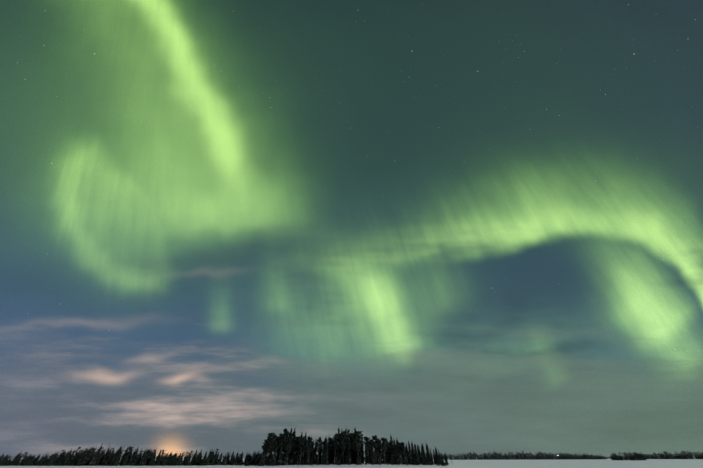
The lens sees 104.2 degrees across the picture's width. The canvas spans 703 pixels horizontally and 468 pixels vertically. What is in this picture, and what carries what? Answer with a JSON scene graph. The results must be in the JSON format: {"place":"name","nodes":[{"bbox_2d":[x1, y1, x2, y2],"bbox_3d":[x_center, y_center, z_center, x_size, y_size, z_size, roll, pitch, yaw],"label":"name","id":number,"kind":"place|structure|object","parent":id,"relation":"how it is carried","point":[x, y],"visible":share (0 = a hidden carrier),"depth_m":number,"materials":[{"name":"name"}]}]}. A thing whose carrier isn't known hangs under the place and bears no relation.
{"place":"outdoors","nodes":[
{"label":"outdoors","id":0,"kind":"place"},
{"bbox_2d":[0,458,702,467],"bbox_3d":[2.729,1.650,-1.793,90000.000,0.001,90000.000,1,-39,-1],"label":"snowy ground","id":1,"kind":"structure","parent":0,"point":[646,463],"depth_m":111.38,"materials":[{"name":"white snow"}]},
{"bbox_2d":[0,440,316,465],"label":"trees","id":2,"kind":"object","parent":1,"relation":"on","point":[89,457],"visible":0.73,"depth_m":111.28,"materials":[{"name":"black plant"}]},
{"bbox_2d":[245,427,453,465],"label":"trees","id":3,"kind":"object","parent":1,"relation":"on","point":[345,446],"visible":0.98,"depth_m":110.43,"materials":[{"name":"black plant"}]},
{"bbox_2d":[266,464,468,466],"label":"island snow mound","id":4,"kind":"object","parent":1,"relation":"on","point":[355,465],"visible":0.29,"depth_m":102.52,"materials":[{"name":"white snow"}]},
{"bbox_2d":[425,451,605,459],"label":"shore forest","id":5,"kind":"object","parent":1,"relation":"on","point":[536,456],"visible":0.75,"depth_m":487.54,"materials":[{"name":"green plant"}]},
{"bbox_2d":[610,452,645,460],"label":"trees","id":6,"kind":"object","parent":1,"relation":"on","point":[638,456],"visible":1,"depth_m":333.10,"materials":[{"name":"green plant"}]},
{"bbox_2d":[606,451,702,458],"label":"shore forest","id":7,"kind":"object","parent":1,"relation":"on","point":[683,455],"visible":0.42,"depth_m":632.13,"materials":[{"name":"green plant"}]},
{"bbox_2d":[0,0,702,457],"label":"sky","id":8,"kind":"structure","parent":0,"point":[452,226],"materials":[{"name":"green"}]}
]}

